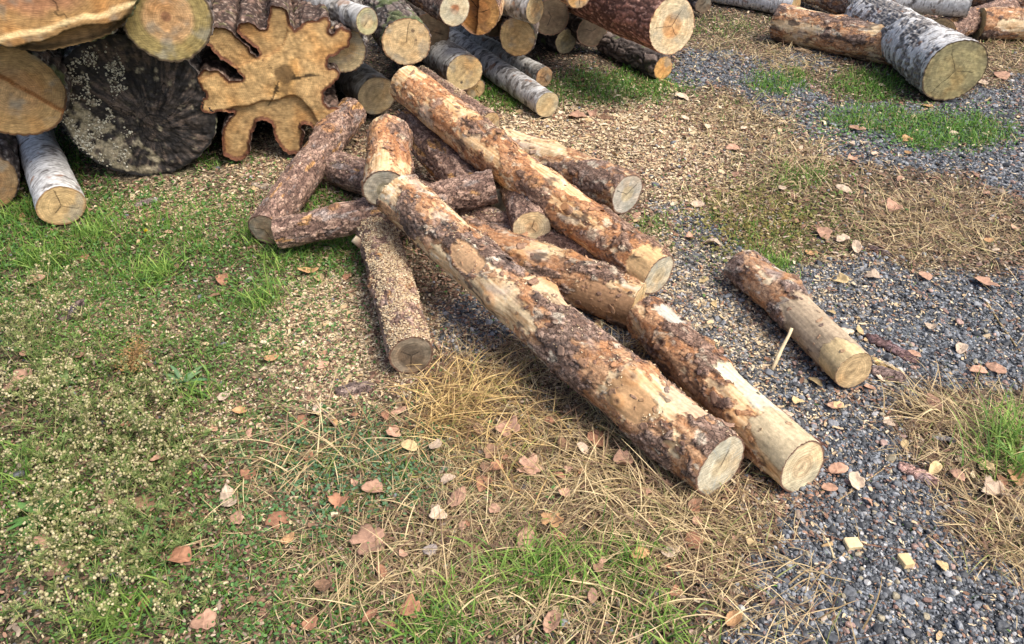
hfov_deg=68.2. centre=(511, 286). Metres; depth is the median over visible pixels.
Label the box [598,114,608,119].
fallen leaf
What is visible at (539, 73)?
birch log
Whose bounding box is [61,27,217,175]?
old log
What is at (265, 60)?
fluted log
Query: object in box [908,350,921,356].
fallen leaf
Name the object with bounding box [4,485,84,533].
dock plant
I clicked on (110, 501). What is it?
fallen leaf
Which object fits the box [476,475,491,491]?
fallen leaf
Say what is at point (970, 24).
pine log
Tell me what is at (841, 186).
fallen leaf
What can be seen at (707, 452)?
pine log
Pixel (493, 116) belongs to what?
pine log
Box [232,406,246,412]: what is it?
fallen leaf
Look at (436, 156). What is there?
pine log
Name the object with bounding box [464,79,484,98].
thin log
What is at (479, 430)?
fallen leaf
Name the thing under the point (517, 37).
thick log
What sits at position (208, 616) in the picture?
fallen leaf
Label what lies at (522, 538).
fallen leaf
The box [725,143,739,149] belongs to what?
fallen leaf
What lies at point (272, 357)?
fallen leaf
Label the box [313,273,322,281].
fallen leaf
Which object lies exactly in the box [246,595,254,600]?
fallen leaf
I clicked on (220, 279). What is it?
fallen leaf
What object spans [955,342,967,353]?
fallen leaf
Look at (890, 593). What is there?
gravel
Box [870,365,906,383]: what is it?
bark strip
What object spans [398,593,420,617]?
fallen leaf
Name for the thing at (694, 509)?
fallen leaf
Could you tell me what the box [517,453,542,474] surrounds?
fallen leaf
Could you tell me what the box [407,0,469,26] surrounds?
thick log
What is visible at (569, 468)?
fallen leaf
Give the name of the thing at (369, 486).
fallen leaf
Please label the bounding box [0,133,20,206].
thick log
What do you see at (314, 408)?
fallen leaf
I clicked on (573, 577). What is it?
fallen leaf
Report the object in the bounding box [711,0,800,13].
birch log
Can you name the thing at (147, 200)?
bark strip
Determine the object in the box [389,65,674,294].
pine log
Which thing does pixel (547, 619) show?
fallen leaf
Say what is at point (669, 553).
fallen leaf
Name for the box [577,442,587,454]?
fallen leaf
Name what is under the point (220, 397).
fallen leaf
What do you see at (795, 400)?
fallen leaf
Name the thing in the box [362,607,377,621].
fallen leaf
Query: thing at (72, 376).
plantain plant
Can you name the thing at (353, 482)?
fallen leaf
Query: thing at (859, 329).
fallen leaf
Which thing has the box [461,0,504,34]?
thick log
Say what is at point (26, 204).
green grass
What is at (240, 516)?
fallen leaf
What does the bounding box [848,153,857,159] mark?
fallen leaf
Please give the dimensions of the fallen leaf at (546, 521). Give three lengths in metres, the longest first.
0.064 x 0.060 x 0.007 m
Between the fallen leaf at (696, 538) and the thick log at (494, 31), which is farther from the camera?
the thick log at (494, 31)
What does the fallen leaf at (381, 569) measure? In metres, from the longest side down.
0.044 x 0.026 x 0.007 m
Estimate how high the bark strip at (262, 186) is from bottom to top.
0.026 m
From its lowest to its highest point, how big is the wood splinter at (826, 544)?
0.011 m
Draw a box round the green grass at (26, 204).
[0,8,1023,643]
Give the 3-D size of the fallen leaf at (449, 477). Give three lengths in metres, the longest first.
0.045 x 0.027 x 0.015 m
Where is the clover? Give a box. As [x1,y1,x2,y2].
[0,61,1023,643]
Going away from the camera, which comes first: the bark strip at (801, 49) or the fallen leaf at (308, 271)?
the fallen leaf at (308, 271)
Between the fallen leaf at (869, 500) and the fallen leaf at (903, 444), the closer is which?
the fallen leaf at (869, 500)
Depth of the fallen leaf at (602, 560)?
1.82 m
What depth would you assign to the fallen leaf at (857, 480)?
2.02 m
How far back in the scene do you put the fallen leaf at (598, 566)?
1.80 m
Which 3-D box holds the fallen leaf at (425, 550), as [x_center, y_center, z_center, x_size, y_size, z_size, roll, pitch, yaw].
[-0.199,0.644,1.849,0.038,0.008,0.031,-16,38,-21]
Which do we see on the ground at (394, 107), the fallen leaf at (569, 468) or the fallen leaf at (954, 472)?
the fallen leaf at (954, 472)
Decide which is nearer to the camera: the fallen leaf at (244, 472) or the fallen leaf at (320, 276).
the fallen leaf at (244, 472)
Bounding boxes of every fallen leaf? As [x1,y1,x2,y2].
[3,368,35,390]
[27,274,44,283]
[33,531,60,547]
[46,556,69,575]
[75,352,84,357]
[100,489,116,504]
[134,495,154,510]
[137,595,150,610]
[149,454,162,460]
[163,545,191,562]
[189,608,216,629]
[200,556,211,564]
[202,424,218,430]
[215,273,227,285]
[217,391,229,399]
[219,484,236,506]
[228,511,243,524]
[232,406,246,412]
[240,469,255,478]
[246,428,251,433]
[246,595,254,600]
[264,354,278,360]
[264,511,288,529]
[280,532,293,543]
[296,414,307,427]
[298,267,317,272]
[301,615,317,629]
[303,451,312,460]
[312,402,322,412]
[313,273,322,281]
[314,579,329,587]
[316,361,327,368]
[317,581,332,590]
[327,492,348,509]
[342,273,350,279]
[348,524,384,555]
[350,479,357,485]
[361,478,384,492]
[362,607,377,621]
[376,564,386,578]
[376,616,386,626]
[380,411,388,419]
[385,425,400,436]
[387,620,395,626]
[390,406,406,414]
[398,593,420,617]
[399,549,406,556]
[401,439,417,450]
[422,544,437,555]
[429,438,441,448]
[429,504,446,518]
[440,474,454,484]
[447,486,465,506]
[458,521,466,529]
[467,544,480,552]
[473,422,482,433]
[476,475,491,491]
[480,462,489,471]
[484,443,496,452]
[485,451,496,457]
[488,503,499,512]
[489,459,503,469]
[495,415,519,437]
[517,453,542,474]
[517,526,535,554]
[522,571,533,583]
[540,511,563,527]
[543,416,553,422]
[543,610,560,632]
[554,472,564,477]
[554,531,565,539]
[558,437,568,449]
[558,488,569,496]
[564,466,572,473]
[568,110,585,116]
[568,571,576,583]
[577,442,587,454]
[586,109,597,118]
[587,429,604,446]
[587,588,596,603]
[593,563,602,571]
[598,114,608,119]
[599,557,606,562]
[613,449,633,463]
[630,546,649,558]
[633,212,640,217]
[635,487,651,498]
[647,517,657,527]
[661,545,679,557]
[670,584,682,595]
[675,92,688,99]
[684,530,703,548]
[685,231,694,238]
[688,498,701,507]
[689,500,699,514]
[690,200,703,206]
[692,516,703,524]
[699,276,708,282]
[703,238,720,243]
[710,300,716,306]
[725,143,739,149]
[725,610,742,625]
[746,535,755,546]
[783,409,793,416]
[792,396,804,403]
[805,250,817,254]
[809,377,822,386]
[816,226,831,239]
[821,483,837,490]
[827,401,841,408]
[828,462,848,473]
[831,273,848,282]
[833,401,844,407]
[836,184,851,192]
[836,233,849,241]
[842,327,853,333]
[848,125,865,129]
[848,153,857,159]
[849,472,864,489]
[852,239,861,252]
[856,325,863,333]
[862,497,872,506]
[864,268,880,277]
[864,384,875,388]
[883,416,894,425]
[886,198,902,211]
[900,134,912,140]
[900,440,908,447]
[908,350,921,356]
[918,271,931,279]
[924,322,937,328]
[926,393,941,409]
[929,461,942,473]
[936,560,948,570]
[949,468,964,480]
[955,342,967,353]
[969,365,987,372]
[974,276,999,286]
[978,460,994,469]
[981,476,1011,495]
[984,238,993,241]
[985,362,1006,373]
[993,71,1009,79]
[996,474,1007,484]
[1007,468,1023,485]
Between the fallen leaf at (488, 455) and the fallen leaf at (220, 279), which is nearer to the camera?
the fallen leaf at (488, 455)
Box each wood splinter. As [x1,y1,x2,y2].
[821,542,832,546]
[872,357,904,372]
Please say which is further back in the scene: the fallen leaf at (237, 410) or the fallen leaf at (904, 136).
the fallen leaf at (904, 136)
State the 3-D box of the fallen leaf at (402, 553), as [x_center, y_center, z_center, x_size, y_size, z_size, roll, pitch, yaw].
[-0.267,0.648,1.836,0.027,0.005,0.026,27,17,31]
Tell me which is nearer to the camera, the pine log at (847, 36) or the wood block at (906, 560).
the wood block at (906, 560)
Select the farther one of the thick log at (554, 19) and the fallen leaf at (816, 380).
the thick log at (554, 19)
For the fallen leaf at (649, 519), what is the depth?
1.90 m
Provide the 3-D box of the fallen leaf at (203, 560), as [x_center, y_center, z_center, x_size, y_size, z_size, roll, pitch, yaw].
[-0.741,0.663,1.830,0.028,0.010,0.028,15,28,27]
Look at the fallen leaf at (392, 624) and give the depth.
1.69 m
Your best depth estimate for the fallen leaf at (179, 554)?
1.84 m
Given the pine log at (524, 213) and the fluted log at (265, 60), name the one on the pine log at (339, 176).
the pine log at (524, 213)
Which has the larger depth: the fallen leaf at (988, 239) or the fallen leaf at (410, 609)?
the fallen leaf at (988, 239)
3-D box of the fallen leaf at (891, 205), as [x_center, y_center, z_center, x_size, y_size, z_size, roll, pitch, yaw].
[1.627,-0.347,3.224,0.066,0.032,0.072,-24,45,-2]
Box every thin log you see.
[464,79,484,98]
[536,27,575,53]
[560,0,588,7]
[596,31,672,78]
[687,0,710,12]
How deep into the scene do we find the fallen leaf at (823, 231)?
3.07 m
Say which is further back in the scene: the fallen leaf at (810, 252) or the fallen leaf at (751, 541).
the fallen leaf at (810, 252)
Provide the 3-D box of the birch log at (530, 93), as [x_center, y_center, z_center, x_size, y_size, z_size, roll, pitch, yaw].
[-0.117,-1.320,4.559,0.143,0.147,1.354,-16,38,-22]
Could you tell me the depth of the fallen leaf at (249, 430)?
2.18 m
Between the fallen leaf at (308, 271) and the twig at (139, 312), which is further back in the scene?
the fallen leaf at (308, 271)
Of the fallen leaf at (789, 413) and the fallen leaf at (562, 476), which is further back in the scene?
the fallen leaf at (789, 413)
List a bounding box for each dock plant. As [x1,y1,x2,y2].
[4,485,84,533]
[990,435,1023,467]
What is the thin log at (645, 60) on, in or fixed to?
on the ground at (394, 107)
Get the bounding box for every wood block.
[843,537,862,550]
[897,553,914,568]
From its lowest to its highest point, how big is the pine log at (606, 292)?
0.206 m
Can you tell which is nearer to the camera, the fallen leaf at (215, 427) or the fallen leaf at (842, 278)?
the fallen leaf at (215, 427)
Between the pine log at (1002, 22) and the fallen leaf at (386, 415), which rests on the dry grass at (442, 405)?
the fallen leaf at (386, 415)
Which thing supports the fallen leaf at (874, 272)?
on the ground at (394, 107)
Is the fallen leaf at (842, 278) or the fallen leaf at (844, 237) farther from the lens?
the fallen leaf at (844, 237)
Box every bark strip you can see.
[57,298,87,321]
[132,197,157,206]
[251,182,272,189]
[335,380,373,397]
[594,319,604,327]
[793,47,811,53]
[813,436,827,448]
[864,333,918,363]
[866,244,892,256]
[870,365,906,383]
[897,462,938,486]
[928,434,956,443]
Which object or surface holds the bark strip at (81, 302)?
on the ground at (394, 107)
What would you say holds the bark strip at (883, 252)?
on the ground at (394, 107)
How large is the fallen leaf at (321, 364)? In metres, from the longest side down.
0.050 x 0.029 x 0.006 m
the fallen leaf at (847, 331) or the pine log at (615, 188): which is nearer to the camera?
the fallen leaf at (847, 331)
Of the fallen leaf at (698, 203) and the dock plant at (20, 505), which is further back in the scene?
the fallen leaf at (698, 203)
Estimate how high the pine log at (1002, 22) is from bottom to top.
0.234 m
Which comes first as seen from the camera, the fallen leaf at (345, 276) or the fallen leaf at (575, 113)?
the fallen leaf at (345, 276)
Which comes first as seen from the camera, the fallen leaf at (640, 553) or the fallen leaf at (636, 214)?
the fallen leaf at (640, 553)
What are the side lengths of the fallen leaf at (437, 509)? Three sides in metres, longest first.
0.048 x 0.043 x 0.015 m
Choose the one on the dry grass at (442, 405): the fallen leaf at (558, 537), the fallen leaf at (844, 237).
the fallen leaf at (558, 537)
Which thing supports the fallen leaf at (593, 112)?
on the sawdust
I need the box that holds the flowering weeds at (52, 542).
[0,241,235,643]
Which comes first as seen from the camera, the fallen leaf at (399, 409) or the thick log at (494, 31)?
the fallen leaf at (399, 409)
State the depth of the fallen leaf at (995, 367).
2.42 m
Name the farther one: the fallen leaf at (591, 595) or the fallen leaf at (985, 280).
the fallen leaf at (985, 280)
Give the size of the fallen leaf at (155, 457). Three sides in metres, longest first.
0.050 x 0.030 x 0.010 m
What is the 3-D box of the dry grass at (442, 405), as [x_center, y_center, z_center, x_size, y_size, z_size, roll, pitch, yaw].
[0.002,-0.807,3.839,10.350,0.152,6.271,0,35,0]
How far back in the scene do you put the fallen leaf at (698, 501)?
1.94 m
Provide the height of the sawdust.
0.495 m
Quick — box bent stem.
[202,433,252,469]
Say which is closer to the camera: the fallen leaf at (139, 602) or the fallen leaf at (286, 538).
the fallen leaf at (139, 602)
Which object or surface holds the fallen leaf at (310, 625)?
on the dry grass at (442, 405)
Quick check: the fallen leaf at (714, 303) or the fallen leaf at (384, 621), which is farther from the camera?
the fallen leaf at (714, 303)
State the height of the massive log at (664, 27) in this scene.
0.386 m
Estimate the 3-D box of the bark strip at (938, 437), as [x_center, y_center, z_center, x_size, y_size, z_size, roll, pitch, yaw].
[1.240,0.435,2.174,0.075,0.019,0.027,8,36,12]
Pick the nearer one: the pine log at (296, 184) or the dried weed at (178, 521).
the dried weed at (178, 521)
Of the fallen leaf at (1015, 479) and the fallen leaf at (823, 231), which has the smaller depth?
the fallen leaf at (1015, 479)
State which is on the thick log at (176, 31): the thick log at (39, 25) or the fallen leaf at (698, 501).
the thick log at (39, 25)
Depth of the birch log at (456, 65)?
4.21 m
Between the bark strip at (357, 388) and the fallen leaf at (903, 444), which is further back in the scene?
the bark strip at (357, 388)
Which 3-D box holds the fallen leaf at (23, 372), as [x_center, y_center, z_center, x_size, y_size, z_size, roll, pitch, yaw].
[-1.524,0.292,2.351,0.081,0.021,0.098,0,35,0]
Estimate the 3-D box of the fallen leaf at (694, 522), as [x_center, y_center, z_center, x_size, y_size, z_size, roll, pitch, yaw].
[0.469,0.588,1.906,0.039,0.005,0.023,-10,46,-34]
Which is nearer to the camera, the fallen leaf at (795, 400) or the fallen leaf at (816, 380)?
the fallen leaf at (795, 400)
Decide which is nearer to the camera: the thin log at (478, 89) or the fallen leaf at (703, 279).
the fallen leaf at (703, 279)
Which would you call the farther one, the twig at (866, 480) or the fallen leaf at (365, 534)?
the twig at (866, 480)
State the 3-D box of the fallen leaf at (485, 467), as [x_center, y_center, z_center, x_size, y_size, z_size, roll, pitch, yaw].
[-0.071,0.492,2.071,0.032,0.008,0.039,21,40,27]
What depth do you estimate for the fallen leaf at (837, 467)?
2.06 m
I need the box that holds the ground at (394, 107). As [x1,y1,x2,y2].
[0,1,1023,643]
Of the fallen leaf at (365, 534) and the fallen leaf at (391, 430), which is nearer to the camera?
the fallen leaf at (365, 534)
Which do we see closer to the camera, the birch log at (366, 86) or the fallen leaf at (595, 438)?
the fallen leaf at (595, 438)
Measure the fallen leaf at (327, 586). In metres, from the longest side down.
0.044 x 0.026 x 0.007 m
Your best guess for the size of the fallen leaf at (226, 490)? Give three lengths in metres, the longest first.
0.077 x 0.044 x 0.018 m
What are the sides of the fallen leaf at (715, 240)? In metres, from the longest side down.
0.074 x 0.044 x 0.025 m
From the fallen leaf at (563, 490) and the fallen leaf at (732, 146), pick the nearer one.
the fallen leaf at (563, 490)
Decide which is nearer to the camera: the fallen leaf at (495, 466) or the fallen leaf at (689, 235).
the fallen leaf at (495, 466)
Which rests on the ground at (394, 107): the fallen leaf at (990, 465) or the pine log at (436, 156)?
the fallen leaf at (990, 465)
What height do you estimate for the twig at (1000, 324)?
0.012 m
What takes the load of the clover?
on the ground at (394, 107)
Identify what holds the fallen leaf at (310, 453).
on the dry grass at (442, 405)
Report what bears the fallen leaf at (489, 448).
on the dry grass at (442, 405)
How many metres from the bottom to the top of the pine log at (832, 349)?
0.159 m
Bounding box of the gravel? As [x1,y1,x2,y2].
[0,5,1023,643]
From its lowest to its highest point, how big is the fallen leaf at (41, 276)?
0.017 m
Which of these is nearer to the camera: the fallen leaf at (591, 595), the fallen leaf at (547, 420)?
the fallen leaf at (591, 595)
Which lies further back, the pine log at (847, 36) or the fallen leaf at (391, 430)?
the pine log at (847, 36)
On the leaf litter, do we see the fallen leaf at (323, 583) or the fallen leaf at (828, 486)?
the fallen leaf at (828, 486)
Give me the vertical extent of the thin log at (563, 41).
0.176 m
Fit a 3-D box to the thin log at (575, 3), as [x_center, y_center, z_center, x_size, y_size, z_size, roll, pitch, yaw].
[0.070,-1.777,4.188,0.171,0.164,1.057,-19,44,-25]
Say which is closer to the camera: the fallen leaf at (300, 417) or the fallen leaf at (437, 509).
the fallen leaf at (437, 509)
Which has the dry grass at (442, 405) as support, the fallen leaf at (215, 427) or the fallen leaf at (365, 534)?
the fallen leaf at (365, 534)
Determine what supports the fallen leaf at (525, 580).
on the dry grass at (442, 405)
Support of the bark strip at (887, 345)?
on the ground at (394, 107)
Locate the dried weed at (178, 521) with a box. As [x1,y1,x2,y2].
[157,505,208,533]
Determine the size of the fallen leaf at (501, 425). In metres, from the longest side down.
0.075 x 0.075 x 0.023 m
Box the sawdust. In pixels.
[0,4,1023,643]
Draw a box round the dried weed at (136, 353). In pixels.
[104,332,155,377]
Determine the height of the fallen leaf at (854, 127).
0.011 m
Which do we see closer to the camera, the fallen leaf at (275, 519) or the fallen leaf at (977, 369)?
the fallen leaf at (275, 519)
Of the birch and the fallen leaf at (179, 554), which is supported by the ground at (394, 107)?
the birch
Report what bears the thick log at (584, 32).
on the thin log at (563, 41)
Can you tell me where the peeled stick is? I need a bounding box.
[770,328,792,369]
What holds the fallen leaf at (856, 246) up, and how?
on the ground at (394, 107)
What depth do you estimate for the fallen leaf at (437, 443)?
2.13 m
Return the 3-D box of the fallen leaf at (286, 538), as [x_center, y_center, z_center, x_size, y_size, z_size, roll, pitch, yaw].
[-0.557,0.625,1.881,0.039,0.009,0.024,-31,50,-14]
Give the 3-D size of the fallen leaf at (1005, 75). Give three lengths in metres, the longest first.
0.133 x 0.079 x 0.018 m
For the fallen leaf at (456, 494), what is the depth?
1.98 m
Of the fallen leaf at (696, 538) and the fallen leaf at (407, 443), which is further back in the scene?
the fallen leaf at (407, 443)
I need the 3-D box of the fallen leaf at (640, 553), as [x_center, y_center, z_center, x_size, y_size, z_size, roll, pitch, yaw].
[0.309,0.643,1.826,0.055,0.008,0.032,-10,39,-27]
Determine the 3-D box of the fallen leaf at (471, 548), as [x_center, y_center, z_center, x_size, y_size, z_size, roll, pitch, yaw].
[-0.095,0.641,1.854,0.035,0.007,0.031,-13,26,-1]
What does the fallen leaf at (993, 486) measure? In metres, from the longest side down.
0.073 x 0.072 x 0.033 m
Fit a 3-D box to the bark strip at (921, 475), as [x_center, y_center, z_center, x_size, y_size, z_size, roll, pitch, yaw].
[1.104,0.507,2.056,0.103,0.023,0.047,27,43,33]
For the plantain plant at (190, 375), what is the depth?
2.36 m
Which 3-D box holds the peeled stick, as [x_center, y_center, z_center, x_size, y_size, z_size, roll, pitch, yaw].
[0.863,0.200,2.418,0.014,0.100,0.129,23,41,29]
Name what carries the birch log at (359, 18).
on the thick log at (352, 57)
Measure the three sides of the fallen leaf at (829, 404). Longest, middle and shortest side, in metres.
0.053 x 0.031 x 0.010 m
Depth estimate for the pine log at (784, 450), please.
2.11 m
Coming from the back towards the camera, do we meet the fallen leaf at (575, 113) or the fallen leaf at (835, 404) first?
the fallen leaf at (575, 113)
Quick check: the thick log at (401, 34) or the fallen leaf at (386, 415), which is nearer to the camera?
the fallen leaf at (386, 415)
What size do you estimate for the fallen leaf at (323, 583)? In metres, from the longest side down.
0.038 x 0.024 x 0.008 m
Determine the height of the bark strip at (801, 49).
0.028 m
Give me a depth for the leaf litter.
2.39 m
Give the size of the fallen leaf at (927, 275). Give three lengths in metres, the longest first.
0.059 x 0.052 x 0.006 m
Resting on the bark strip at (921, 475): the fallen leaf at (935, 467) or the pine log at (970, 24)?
the fallen leaf at (935, 467)
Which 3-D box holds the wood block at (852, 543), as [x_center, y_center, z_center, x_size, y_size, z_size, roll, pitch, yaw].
[0.843,0.636,1.869,0.041,0.016,0.032,-5,33,0]
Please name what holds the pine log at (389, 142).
on the pine log at (457, 194)
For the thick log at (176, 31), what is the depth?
2.96 m
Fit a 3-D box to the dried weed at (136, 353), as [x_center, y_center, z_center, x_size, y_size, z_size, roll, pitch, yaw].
[-1.209,0.205,2.390,0.156,0.131,0.213,0,35,0]
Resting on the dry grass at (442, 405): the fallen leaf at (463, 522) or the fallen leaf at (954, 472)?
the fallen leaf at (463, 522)
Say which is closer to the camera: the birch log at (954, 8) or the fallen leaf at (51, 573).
the fallen leaf at (51, 573)
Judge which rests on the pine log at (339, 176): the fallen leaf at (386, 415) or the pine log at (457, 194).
the pine log at (457, 194)
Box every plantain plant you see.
[49,363,85,392]
[163,365,209,391]
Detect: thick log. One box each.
[0,0,138,51]
[0,45,71,135]
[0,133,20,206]
[122,0,214,62]
[328,0,367,72]
[362,0,430,65]
[404,0,449,46]
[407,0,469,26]
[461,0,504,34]
[485,16,502,36]
[498,16,538,56]
[538,0,568,35]
[566,13,606,46]
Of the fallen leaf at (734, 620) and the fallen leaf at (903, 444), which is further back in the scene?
the fallen leaf at (903, 444)
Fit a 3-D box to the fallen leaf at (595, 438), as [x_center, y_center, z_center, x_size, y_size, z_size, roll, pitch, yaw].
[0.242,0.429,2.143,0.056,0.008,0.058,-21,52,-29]
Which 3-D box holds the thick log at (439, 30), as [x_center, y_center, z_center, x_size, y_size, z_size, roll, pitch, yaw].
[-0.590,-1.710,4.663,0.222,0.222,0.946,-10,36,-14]
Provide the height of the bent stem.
0.060 m
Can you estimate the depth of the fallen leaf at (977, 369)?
2.41 m
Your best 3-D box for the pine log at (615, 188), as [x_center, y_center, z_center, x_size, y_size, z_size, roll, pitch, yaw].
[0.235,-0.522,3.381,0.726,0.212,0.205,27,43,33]
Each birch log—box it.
[16,129,85,224]
[291,0,377,34]
[334,62,394,114]
[422,39,482,90]
[449,27,558,116]
[453,25,551,86]
[502,0,543,23]
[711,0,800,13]
[847,0,971,17]
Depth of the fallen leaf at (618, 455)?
2.07 m
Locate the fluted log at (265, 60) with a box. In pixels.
[198,0,351,160]
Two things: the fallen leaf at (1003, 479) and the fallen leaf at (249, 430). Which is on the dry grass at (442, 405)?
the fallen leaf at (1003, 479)
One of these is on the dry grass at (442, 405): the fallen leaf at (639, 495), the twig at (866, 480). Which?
the fallen leaf at (639, 495)
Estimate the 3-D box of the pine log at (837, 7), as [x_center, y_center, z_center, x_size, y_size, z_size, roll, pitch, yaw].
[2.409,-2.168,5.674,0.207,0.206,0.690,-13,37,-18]
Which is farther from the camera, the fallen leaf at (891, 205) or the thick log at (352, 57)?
the thick log at (352, 57)
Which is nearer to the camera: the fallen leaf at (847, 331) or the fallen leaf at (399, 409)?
the fallen leaf at (399, 409)
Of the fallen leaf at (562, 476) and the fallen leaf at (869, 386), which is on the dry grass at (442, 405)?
the fallen leaf at (562, 476)
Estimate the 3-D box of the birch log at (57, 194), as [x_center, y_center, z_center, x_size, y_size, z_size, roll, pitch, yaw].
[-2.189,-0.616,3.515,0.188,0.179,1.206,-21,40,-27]
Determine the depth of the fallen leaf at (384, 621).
1.70 m
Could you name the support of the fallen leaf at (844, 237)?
on the ground at (394, 107)
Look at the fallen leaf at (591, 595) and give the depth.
1.74 m
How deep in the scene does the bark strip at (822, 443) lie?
2.13 m
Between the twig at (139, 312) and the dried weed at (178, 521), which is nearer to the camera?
the dried weed at (178, 521)
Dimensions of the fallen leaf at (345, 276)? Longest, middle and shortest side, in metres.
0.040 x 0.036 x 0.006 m
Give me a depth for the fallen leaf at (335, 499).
1.97 m
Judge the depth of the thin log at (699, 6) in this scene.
5.64 m
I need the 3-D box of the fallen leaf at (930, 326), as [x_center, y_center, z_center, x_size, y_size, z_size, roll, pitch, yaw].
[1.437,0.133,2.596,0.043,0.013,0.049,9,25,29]
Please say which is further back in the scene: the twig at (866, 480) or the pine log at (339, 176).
the pine log at (339, 176)
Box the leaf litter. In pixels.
[0,0,1023,643]
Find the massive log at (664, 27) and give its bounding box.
[568,0,694,54]
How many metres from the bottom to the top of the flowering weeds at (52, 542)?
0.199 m
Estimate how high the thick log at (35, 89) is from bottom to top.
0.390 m
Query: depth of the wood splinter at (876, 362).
2.42 m
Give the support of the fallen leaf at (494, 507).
on the dry grass at (442, 405)
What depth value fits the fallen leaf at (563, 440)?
2.13 m
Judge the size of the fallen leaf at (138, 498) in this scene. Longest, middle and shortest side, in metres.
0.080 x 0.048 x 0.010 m
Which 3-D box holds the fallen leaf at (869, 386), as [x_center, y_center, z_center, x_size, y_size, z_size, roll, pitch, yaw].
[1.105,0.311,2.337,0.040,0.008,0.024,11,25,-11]
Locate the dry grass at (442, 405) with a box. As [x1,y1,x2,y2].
[0,3,1023,643]
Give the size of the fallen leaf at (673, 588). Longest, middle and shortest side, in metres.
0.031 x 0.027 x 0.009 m
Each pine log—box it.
[248,97,366,243]
[271,169,498,248]
[324,151,596,259]
[351,216,432,373]
[360,114,414,205]
[376,174,744,495]
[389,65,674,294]
[396,108,505,210]
[418,66,499,126]
[461,216,648,328]
[500,186,550,238]
[503,128,642,213]
[626,296,824,492]
[725,250,872,388]
[769,3,892,66]
[801,0,847,14]
[934,0,1020,35]
[971,0,1023,6]
[972,6,1023,40]
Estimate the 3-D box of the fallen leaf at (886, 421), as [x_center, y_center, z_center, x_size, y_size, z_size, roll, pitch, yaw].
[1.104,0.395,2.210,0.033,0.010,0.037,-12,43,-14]
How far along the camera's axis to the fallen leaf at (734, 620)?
1.70 m
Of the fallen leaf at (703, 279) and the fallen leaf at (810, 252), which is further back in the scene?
the fallen leaf at (810, 252)
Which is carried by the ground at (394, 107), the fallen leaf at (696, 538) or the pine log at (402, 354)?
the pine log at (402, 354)
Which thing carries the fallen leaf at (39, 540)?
on the ground at (394, 107)
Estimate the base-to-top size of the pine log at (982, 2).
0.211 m
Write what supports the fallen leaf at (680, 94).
on the ground at (394, 107)
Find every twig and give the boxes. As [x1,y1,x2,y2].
[133,292,140,335]
[820,533,906,550]
[835,461,893,501]
[985,302,1020,351]

